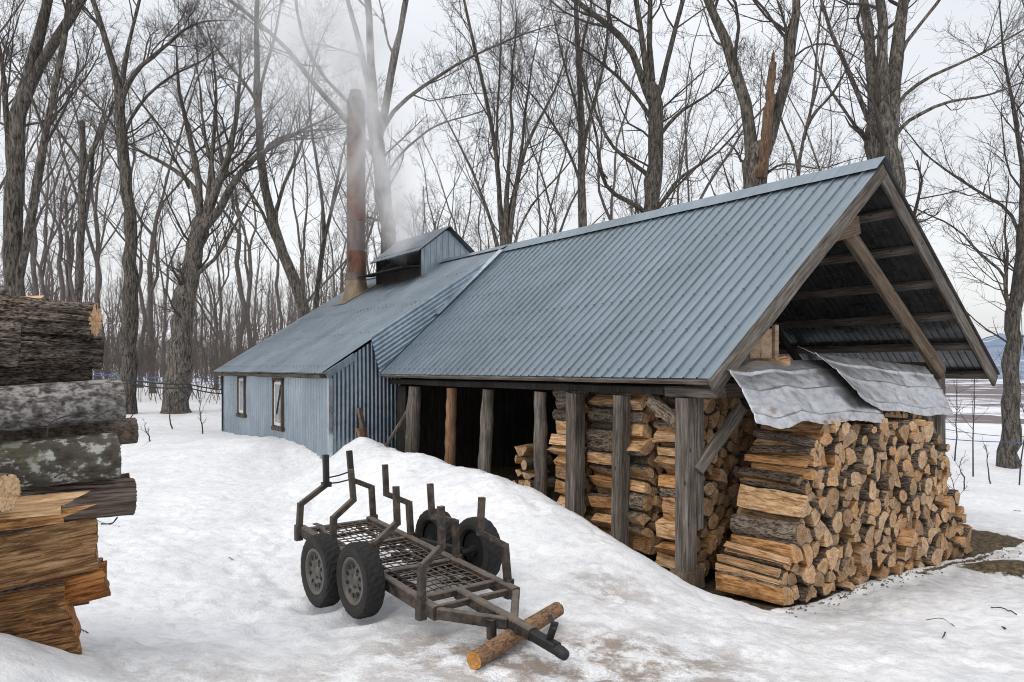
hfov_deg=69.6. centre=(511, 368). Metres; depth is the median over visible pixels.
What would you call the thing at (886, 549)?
firewood
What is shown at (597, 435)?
firewood
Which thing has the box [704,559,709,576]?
firewood
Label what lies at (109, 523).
caught twig
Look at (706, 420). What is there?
firewood
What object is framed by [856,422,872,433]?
firewood
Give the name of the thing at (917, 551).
firewood
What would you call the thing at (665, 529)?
firewood
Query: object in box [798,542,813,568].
firewood
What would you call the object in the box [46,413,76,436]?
caught twig
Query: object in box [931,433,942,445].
firewood
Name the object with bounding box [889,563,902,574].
firewood
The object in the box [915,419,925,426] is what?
firewood
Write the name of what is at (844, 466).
firewood
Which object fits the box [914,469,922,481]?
firewood
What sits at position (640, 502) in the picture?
firewood
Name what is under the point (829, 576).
firewood
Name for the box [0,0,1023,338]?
sky
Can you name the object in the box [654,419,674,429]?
firewood
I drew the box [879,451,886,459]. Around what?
firewood
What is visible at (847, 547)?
firewood
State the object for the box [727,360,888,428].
tin sheet
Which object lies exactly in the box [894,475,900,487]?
firewood
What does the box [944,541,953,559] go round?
firewood
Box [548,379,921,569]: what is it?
firewood mass
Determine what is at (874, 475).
firewood
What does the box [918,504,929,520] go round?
firewood
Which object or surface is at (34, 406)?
log
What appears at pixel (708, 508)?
firewood
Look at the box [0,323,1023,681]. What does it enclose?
ground
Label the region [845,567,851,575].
firewood
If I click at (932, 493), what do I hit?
firewood
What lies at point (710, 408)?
firewood
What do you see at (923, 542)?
firewood
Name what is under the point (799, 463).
firewood
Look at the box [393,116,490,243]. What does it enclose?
bare tree
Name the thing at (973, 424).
sapling
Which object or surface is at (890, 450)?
firewood
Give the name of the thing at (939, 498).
firewood
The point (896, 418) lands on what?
firewood
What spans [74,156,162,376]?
bare tree
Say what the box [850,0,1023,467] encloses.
bare tree
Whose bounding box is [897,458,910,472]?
firewood
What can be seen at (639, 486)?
firewood
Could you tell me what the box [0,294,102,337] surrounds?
log
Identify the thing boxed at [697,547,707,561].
firewood
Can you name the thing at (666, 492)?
firewood
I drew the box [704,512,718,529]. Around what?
firewood
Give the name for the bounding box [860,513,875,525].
firewood
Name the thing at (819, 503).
firewood
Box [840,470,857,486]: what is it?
firewood
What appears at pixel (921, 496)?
firewood
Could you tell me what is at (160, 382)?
sap line
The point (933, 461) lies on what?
firewood
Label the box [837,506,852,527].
firewood
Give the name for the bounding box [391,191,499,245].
bare tree
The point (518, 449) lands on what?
firewood
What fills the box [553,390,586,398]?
firewood
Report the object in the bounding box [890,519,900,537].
firewood
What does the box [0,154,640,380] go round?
wood
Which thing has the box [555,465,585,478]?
firewood
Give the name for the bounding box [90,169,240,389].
bare tree
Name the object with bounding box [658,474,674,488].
firewood
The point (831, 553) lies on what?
firewood
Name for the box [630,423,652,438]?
firewood
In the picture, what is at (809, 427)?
firewood
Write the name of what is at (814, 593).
firewood
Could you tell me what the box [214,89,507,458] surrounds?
sugar cabin
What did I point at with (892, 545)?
firewood
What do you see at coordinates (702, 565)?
firewood
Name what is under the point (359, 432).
wooden stub
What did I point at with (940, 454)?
firewood
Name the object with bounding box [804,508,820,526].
firewood
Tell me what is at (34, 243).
bare tree
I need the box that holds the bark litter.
[786,549,1021,616]
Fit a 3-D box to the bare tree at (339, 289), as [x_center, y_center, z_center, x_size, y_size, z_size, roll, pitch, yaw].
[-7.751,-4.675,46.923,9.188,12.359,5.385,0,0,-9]
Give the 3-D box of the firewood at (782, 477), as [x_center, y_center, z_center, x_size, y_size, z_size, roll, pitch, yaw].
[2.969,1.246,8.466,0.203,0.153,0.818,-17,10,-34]
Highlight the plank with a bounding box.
[356,408,367,437]
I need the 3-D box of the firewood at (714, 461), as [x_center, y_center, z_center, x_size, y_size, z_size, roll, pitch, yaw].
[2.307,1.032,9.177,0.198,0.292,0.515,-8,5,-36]
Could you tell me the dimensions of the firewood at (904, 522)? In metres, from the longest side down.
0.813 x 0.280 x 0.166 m
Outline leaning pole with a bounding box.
[384,411,405,446]
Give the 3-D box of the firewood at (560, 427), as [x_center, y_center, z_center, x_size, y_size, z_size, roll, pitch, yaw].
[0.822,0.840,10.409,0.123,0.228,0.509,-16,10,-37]
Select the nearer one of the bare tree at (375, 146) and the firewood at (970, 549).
the firewood at (970, 549)
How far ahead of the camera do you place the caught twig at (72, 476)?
4.17 m
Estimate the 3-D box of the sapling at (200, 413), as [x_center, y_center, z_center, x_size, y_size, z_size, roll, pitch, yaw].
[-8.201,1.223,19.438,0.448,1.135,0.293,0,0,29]
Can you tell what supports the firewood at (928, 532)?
on the firewood at (923, 542)
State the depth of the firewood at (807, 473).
8.30 m
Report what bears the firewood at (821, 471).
on the firewood at (818, 492)
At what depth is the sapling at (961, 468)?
17.02 m
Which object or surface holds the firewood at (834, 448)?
on the firewood at (834, 461)
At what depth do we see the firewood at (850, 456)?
8.61 m
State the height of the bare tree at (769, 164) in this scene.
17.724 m
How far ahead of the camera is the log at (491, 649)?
5.31 m
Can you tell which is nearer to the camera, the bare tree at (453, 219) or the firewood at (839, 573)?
the firewood at (839, 573)
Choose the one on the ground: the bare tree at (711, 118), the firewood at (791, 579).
the bare tree at (711, 118)
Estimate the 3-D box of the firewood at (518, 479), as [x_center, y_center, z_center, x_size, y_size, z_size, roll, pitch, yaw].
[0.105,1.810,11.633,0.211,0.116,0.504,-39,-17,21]
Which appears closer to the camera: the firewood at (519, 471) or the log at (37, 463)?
the log at (37, 463)
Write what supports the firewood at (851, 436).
on the firewood at (842, 455)
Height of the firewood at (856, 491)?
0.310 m
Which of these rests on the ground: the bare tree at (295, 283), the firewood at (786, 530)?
the bare tree at (295, 283)
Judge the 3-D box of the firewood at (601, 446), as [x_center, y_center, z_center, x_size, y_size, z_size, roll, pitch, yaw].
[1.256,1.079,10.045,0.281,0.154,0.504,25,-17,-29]
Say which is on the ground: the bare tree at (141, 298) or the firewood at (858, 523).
the bare tree at (141, 298)
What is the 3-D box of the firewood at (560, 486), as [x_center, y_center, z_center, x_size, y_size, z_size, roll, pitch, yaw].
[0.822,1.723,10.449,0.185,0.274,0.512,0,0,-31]
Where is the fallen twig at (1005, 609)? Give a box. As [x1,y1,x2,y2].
[991,607,1016,614]
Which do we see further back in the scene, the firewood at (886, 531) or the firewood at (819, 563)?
the firewood at (886, 531)
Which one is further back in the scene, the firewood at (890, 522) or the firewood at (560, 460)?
the firewood at (560, 460)
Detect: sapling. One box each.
[140,421,149,441]
[165,378,174,428]
[192,395,206,433]
[945,379,983,460]
[946,332,1015,476]
[950,451,967,488]
[979,439,990,483]
[997,314,1023,484]
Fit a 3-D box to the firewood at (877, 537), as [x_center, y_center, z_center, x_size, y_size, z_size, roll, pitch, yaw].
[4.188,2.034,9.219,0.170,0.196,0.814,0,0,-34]
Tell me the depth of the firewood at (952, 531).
10.08 m
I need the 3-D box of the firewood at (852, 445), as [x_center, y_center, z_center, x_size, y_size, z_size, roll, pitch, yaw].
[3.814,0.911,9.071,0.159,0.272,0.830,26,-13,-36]
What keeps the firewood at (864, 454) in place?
on the firewood at (864, 477)
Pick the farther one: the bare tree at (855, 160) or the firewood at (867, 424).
the bare tree at (855, 160)
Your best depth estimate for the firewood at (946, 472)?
10.07 m
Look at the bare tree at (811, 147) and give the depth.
37.08 m
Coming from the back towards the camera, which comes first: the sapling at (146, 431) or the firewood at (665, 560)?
the sapling at (146, 431)
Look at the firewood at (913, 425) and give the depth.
9.49 m
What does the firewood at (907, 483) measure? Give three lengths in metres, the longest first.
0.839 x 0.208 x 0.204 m
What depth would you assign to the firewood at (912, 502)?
9.45 m
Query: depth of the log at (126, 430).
4.58 m
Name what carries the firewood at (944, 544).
on the firewood at (934, 556)
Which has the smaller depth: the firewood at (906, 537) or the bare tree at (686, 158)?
the firewood at (906, 537)
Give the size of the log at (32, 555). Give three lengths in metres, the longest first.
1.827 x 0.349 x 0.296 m
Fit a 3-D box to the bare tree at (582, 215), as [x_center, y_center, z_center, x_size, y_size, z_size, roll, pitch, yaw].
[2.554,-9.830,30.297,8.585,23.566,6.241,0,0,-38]
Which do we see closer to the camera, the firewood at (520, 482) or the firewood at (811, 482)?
the firewood at (811, 482)
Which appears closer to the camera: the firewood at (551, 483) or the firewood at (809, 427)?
the firewood at (809, 427)
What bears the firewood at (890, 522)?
on the firewood at (889, 539)
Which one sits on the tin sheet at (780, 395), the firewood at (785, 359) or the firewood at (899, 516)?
the firewood at (785, 359)
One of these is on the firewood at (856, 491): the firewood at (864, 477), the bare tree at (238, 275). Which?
the firewood at (864, 477)
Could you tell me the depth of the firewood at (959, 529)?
10.25 m
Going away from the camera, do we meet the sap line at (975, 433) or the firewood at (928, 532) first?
the firewood at (928, 532)
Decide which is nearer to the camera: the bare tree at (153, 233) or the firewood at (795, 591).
the firewood at (795, 591)
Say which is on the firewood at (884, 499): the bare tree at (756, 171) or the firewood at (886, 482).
the firewood at (886, 482)
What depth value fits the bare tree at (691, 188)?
46.15 m
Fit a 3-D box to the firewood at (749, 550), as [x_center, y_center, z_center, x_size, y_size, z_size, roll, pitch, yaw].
[2.708,2.049,8.164,0.081,0.110,0.823,-21,15,-36]
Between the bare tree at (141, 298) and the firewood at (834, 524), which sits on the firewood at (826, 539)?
the firewood at (834, 524)
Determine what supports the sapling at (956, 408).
on the ground
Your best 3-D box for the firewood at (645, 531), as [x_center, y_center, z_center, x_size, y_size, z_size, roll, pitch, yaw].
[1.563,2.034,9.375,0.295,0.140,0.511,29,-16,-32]
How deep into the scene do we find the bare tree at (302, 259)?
44.47 m
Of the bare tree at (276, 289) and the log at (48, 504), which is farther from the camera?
the bare tree at (276, 289)
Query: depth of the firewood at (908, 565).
9.42 m
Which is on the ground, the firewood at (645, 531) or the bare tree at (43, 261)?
the bare tree at (43, 261)
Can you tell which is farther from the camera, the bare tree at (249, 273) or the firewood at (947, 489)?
the bare tree at (249, 273)
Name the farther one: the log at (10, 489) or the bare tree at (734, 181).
the bare tree at (734, 181)
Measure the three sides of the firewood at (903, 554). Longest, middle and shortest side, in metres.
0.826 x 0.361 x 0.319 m
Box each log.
[0,285,10,294]
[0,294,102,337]
[0,319,21,366]
[0,366,91,385]
[0,379,126,432]
[0,418,138,445]
[0,432,121,488]
[0,473,20,511]
[0,490,90,519]
[0,503,97,531]
[0,517,98,591]
[0,580,81,653]
[1,332,103,369]
[19,560,110,605]
[20,478,136,520]
[24,295,43,298]
[73,601,89,605]
[114,473,129,478]
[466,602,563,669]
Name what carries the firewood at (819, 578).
on the firewood at (814, 593)
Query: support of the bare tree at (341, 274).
on the ground
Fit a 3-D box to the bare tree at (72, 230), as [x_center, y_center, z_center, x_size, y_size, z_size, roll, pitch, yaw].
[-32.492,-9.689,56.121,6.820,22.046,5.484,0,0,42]
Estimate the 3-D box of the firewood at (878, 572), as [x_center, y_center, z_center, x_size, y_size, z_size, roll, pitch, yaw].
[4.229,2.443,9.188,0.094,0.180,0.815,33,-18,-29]
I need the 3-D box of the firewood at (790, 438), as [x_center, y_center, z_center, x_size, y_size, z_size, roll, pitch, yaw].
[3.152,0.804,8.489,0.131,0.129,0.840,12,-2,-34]
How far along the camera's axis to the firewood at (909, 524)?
9.54 m
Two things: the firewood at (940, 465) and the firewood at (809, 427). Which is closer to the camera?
the firewood at (809, 427)
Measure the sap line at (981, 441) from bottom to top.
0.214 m
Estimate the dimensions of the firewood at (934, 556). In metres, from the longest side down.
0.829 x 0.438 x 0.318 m
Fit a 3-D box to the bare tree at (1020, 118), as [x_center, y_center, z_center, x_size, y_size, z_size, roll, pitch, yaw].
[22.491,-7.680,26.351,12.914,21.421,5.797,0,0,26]
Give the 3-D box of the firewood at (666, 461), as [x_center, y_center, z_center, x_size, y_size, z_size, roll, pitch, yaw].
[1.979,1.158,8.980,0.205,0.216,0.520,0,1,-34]
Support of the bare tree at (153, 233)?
on the ground
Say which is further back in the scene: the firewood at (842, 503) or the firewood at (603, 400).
the firewood at (603, 400)
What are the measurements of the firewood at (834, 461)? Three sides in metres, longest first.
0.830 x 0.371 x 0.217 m
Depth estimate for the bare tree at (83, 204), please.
29.95 m
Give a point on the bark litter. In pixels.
(882, 584)
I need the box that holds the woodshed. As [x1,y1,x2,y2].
[378,156,1000,587]
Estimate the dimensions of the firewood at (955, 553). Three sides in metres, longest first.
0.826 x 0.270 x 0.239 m
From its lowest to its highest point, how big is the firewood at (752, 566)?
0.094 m
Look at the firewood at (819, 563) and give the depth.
8.22 m
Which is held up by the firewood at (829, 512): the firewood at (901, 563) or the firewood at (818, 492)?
the firewood at (818, 492)
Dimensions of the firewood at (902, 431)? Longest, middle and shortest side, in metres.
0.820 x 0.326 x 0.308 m
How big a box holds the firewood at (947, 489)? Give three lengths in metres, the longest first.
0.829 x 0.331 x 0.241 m
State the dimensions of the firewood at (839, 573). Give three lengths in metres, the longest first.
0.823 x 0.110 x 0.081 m
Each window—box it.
[236,376,246,417]
[271,377,284,431]
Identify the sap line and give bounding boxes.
[92,372,219,380]
[96,375,220,384]
[122,379,221,389]
[123,383,221,393]
[946,429,1023,436]
[946,438,1022,443]
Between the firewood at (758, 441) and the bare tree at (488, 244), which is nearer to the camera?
the firewood at (758, 441)
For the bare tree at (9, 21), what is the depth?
33.50 m
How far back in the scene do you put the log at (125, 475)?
4.90 m
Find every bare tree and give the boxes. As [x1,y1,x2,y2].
[0,0,22,104]
[0,0,134,295]
[0,2,69,200]
[0,34,148,301]
[0,49,131,298]
[1,0,273,413]
[4,66,77,295]
[27,83,114,300]
[32,10,141,379]
[37,105,178,387]
[44,90,111,301]
[55,13,252,392]
[58,0,382,413]
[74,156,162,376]
[90,4,256,357]
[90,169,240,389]
[120,140,251,358]
[136,147,239,381]
[162,0,393,317]
[184,103,298,330]
[192,0,576,254]
[203,119,271,347]
[260,0,385,308]
[272,72,399,302]
[286,106,429,274]
[317,200,458,292]
[326,112,406,249]
[327,150,402,292]
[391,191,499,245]
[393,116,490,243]
[395,107,514,250]
[401,0,630,246]
[440,121,527,241]
[451,157,533,249]
[467,0,646,227]
[483,37,619,236]
[503,0,777,213]
[529,160,643,235]
[562,0,772,219]
[585,61,705,218]
[614,140,689,217]
[636,6,846,212]
[661,0,910,194]
[668,169,699,205]
[681,32,781,195]
[715,146,783,189]
[717,147,807,190]
[739,1,921,176]
[747,43,934,220]
[758,0,1023,226]
[808,99,909,171]
[811,118,864,170]
[818,119,975,243]
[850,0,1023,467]
[930,9,1023,211]
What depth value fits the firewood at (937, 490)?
9.95 m
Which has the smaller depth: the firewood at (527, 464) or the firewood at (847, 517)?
the firewood at (847, 517)
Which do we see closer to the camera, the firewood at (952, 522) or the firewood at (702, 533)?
the firewood at (702, 533)
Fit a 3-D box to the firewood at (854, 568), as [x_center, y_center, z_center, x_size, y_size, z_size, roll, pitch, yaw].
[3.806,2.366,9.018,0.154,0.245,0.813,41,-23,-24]
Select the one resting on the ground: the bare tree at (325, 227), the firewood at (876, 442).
the bare tree at (325, 227)
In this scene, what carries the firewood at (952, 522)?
on the firewood at (959, 529)
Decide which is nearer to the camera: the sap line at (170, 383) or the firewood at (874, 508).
the firewood at (874, 508)
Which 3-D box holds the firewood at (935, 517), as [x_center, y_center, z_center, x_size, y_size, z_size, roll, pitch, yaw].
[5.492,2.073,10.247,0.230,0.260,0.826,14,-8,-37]
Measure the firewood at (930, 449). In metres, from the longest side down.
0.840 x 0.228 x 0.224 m
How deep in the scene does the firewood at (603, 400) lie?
9.93 m
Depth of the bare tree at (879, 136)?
17.08 m
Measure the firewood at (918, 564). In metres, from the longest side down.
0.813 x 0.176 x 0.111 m
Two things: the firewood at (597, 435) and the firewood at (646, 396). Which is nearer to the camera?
the firewood at (646, 396)
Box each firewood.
[512,477,524,483]
[514,443,532,456]
[515,454,533,463]
[515,468,532,476]
[518,480,524,485]
[521,445,550,456]
[521,455,552,470]
[522,469,550,479]
[524,477,555,490]
[546,445,565,454]
[549,433,565,444]
[552,409,565,420]
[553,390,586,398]
[553,455,565,467]
[555,398,589,413]
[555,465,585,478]
[555,479,564,494]
[556,420,565,434]
[557,495,586,514]
[586,429,612,441]
[587,441,611,452]
[587,450,611,464]
[588,407,612,423]
[588,493,611,507]
[589,393,619,406]
[589,463,611,475]
[589,474,611,487]
[591,513,610,528]
[609,509,650,525]
[620,393,651,399]
[626,437,654,455]
[628,523,653,537]
[629,491,652,512]
[630,397,646,409]
[630,411,650,423]
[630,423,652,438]
[630,463,653,478]
[630,479,652,494]
[646,395,674,428]
[652,429,674,442]
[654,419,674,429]
[654,455,674,469]
[654,541,674,555]
[655,517,674,539]
[655,551,674,568]
[657,446,674,455]
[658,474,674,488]
[660,486,674,498]
[661,443,674,446]
[662,497,674,521]
[665,468,705,480]
[665,535,700,551]
[669,396,710,409]
[669,561,706,574]
[670,398,715,414]
[697,524,708,537]
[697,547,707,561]
[700,535,717,553]
[703,429,706,440]
[703,497,713,517]
[704,414,708,429]
[704,445,717,464]
[704,464,712,475]
[704,467,727,482]
[704,481,714,495]
[704,488,718,505]
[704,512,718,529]
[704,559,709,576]
[705,427,713,444]
[705,479,716,487]
[706,548,717,567]
[707,409,719,428]
[708,525,725,545]
[715,562,783,584]
[715,570,793,604]
[717,554,780,577]
[722,563,796,585]
[723,541,790,565]
[724,548,791,570]
[724,563,787,584]
[729,513,806,546]
[731,534,803,562]
[737,467,805,485]
[737,483,811,518]
[737,507,804,524]
[739,477,811,495]
[744,454,810,467]
[747,355,790,364]
[747,479,815,502]
[750,445,815,456]
[751,462,818,479]
[753,428,818,448]
[753,438,821,457]
[757,452,821,467]
[760,420,829,433]
[772,430,832,446]
[789,563,798,575]
[790,585,799,600]
[794,582,812,602]
[796,564,815,585]
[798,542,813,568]
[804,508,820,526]
[806,479,814,486]
[806,526,812,543]
[809,467,824,482]
[809,495,827,514]
[809,520,827,540]
[810,540,819,558]
[811,447,827,467]
[811,482,823,489]
[812,488,823,495]
[812,556,827,573]
[812,586,816,597]
[813,569,824,586]
[815,582,833,595]
[818,545,839,570]
[820,510,842,534]
[820,529,832,546]
[821,502,833,517]
[822,467,838,486]
[822,486,839,506]
[824,442,842,454]
[824,570,835,581]
[825,454,841,476]
[829,421,840,433]
[830,427,846,441]
[832,534,839,544]
[833,476,846,489]
[833,558,839,572]
[834,570,841,576]
[835,571,846,582]
[835,581,855,590]
[836,545,842,558]
[837,449,844,463]
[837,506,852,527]
[838,487,851,501]
[838,500,850,507]
[838,538,852,557]
[839,422,849,436]
[839,531,860,541]
[839,556,850,570]
[840,427,857,449]
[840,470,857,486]
[840,522,858,534]
[841,463,848,471]
[844,447,856,464]
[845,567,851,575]
[847,421,860,440]
[847,463,870,474]
[847,469,861,484]
[847,500,858,520]
[848,441,855,449]
[848,565,856,576]
[848,572,864,584]
[849,418,887,437]
[849,556,854,566]
[851,484,861,500]
[851,542,869,567]
[852,516,861,531]
[854,445,873,467]
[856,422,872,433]
[856,434,867,445]
[856,556,871,576]
[858,475,866,485]
[858,499,865,517]
[858,523,874,552]
[859,477,876,501]
[860,425,876,433]
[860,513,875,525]
[861,430,885,451]
[864,497,881,517]
[867,452,880,481]
[869,566,889,579]
[870,550,887,567]
[870,563,884,577]
[872,529,881,545]
[874,509,888,530]
[874,543,884,551]
[876,472,894,490]
[878,492,889,508]
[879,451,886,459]
[879,534,890,552]
[880,459,886,475]
[882,526,890,535]
[882,551,895,567]
[884,509,896,528]
[885,417,918,428]
[885,536,891,543]
[886,445,895,455]
[886,459,897,480]
[887,436,896,445]
[887,450,899,465]
[888,419,916,431]
[888,421,897,429]
[888,497,894,508]
[889,541,896,559]
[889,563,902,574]
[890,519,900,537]
[891,527,918,547]
[893,488,906,502]
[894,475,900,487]
[894,475,914,491]
[894,498,900,514]
[895,422,909,443]
[895,442,908,458]
[896,513,902,521]
[896,545,912,562]
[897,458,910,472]
[898,516,906,532]
[899,512,910,521]
[899,561,904,569]
[900,504,910,513]
[901,495,919,511]
[903,451,910,460]
[903,463,914,476]
[904,561,912,569]
[906,418,924,432]
[906,443,920,454]
[906,480,916,495]
[906,511,913,527]
[907,429,921,443]
[909,418,933,442]
[911,448,927,470]
[911,517,923,537]
[911,544,923,558]
[913,507,920,518]
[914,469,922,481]
[914,561,924,567]
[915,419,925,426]
[915,492,925,505]
[916,482,920,491]
[917,535,928,555]
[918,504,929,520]
[919,432,925,447]
[920,463,930,474]
[920,476,932,495]
[920,518,934,527]
[922,546,942,565]
[923,443,934,458]
[923,527,933,537]
[926,495,931,509]
[927,449,937,464]
[927,528,937,544]
[929,460,944,469]
[929,466,937,476]
[929,476,936,487]
[929,490,934,501]
[929,535,941,546]
[930,503,937,511]
[930,512,941,529]
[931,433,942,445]
[932,482,941,494]
[932,495,954,513]
[933,494,943,501]
[935,444,949,451]
[935,505,948,522]
[936,470,942,479]
[936,531,947,550]
[937,450,944,459]
[937,475,947,493]
[939,523,948,536]
[942,455,949,467]
[942,468,951,478]
[943,486,949,494]
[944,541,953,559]
[946,526,956,539]
[947,489,959,505]
[947,517,956,527]
[947,536,965,547]
[949,546,960,558]
[953,513,966,522]
[954,525,963,535]
[955,505,964,513]
[958,527,971,553]
[964,545,972,554]
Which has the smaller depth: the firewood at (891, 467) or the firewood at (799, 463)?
the firewood at (799, 463)
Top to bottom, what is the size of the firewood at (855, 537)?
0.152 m
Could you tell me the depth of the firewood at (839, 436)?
8.38 m
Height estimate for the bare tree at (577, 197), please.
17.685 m
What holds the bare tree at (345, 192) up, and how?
on the ground
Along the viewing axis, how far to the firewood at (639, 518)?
9.20 m
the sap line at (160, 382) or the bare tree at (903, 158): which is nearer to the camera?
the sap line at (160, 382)
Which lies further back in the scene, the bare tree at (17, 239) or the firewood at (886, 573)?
the bare tree at (17, 239)
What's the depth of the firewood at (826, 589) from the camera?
8.29 m
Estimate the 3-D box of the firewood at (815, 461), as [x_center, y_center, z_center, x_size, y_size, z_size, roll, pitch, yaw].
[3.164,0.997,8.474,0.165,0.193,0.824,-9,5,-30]
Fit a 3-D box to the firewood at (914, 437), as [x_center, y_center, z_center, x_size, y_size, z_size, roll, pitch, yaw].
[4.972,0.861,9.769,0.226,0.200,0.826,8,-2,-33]
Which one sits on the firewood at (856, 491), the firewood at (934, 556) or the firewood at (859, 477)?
the firewood at (859, 477)
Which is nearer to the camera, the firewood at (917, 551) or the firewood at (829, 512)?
the firewood at (829, 512)
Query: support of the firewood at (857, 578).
on the ground
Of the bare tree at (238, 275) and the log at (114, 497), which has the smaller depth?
the log at (114, 497)
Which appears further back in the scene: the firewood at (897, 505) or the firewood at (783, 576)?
the firewood at (897, 505)
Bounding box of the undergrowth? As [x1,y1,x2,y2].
[61,280,328,402]
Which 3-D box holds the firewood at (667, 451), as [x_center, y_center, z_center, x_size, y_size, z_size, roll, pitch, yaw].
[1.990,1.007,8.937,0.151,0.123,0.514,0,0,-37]
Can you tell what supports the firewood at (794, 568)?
on the firewood at (791, 579)
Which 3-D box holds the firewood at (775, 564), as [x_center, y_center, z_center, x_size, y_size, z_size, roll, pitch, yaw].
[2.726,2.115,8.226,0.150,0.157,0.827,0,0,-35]
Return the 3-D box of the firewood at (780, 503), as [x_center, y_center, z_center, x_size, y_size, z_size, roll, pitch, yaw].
[2.925,1.489,8.282,0.286,0.280,0.828,-20,14,-37]
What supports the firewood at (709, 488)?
on the firewood at (708, 508)
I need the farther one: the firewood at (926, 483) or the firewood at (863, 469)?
the firewood at (926, 483)
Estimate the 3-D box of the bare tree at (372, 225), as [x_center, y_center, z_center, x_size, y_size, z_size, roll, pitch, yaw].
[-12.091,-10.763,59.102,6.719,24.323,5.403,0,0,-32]
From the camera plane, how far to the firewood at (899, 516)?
9.33 m
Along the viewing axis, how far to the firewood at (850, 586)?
8.51 m
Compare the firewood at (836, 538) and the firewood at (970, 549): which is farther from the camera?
the firewood at (970, 549)
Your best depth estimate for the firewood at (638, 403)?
9.21 m
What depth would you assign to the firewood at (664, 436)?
9.00 m
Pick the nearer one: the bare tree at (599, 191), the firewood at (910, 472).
the firewood at (910, 472)
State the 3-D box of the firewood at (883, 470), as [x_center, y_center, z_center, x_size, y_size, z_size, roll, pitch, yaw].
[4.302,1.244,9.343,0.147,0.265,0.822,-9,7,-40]
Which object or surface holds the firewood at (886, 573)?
on the ground
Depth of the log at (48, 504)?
3.93 m
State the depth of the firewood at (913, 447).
9.51 m
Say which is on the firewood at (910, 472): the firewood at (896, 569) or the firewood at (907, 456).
the firewood at (907, 456)
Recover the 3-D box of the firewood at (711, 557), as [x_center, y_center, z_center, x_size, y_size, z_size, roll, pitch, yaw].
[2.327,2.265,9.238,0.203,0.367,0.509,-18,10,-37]
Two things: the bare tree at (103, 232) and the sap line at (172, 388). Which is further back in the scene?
the bare tree at (103, 232)
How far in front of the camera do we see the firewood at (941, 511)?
10.02 m
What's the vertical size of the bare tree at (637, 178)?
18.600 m
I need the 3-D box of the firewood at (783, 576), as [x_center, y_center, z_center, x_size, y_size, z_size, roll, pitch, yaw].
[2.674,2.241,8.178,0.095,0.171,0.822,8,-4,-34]
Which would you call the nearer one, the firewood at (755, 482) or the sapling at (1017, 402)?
the firewood at (755, 482)
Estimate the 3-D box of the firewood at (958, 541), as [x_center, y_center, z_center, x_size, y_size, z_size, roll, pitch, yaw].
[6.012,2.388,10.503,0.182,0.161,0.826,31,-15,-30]
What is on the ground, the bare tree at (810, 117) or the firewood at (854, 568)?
the bare tree at (810, 117)
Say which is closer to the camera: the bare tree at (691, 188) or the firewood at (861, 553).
the firewood at (861, 553)
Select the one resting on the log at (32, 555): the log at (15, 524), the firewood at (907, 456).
the log at (15, 524)
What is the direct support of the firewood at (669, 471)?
on the firewood at (709, 488)
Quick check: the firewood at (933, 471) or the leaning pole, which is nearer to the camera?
the firewood at (933, 471)
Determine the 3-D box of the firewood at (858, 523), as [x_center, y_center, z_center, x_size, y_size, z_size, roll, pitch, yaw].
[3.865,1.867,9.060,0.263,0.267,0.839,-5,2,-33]
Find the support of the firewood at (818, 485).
on the firewood at (819, 503)
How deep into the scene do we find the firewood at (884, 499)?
9.01 m
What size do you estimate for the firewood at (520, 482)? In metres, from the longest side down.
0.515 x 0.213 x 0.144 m
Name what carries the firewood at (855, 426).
on the firewood at (852, 445)
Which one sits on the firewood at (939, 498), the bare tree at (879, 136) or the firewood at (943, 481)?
the firewood at (943, 481)
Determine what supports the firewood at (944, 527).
on the firewood at (944, 544)
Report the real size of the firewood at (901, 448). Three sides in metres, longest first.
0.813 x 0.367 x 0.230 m
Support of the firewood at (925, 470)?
on the firewood at (926, 483)
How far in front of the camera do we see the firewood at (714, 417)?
8.95 m
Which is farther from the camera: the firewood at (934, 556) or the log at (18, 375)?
the firewood at (934, 556)
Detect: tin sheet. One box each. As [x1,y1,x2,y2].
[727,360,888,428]
[798,346,953,415]
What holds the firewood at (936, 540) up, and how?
on the firewood at (934, 556)
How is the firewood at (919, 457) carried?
on the firewood at (917, 475)
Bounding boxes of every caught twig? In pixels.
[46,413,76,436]
[54,471,73,477]
[101,517,117,524]
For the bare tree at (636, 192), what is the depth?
34.98 m
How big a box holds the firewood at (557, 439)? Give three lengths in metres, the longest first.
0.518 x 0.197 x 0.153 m
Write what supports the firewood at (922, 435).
on the firewood at (919, 457)
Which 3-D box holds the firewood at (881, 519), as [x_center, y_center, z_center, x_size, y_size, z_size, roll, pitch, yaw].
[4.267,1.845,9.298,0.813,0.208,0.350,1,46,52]
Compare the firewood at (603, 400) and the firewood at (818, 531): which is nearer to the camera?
the firewood at (818, 531)
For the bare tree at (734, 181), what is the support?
on the ground
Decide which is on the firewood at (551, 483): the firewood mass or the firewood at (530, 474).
the firewood at (530, 474)
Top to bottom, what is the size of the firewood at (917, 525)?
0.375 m
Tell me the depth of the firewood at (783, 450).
8.41 m
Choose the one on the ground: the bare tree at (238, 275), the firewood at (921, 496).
the bare tree at (238, 275)
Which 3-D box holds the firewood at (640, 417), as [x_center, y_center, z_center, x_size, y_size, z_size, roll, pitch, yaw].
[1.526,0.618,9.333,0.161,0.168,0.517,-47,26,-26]
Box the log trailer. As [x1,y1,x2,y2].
[294,450,569,660]
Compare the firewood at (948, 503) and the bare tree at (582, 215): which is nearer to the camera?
the firewood at (948, 503)
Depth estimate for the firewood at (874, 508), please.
8.89 m
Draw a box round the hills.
[982,333,1023,378]
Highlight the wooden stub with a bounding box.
[356,428,363,436]
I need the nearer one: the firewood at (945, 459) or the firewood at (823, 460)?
the firewood at (823, 460)
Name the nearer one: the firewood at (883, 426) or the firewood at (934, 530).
the firewood at (883, 426)
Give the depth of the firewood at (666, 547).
8.98 m

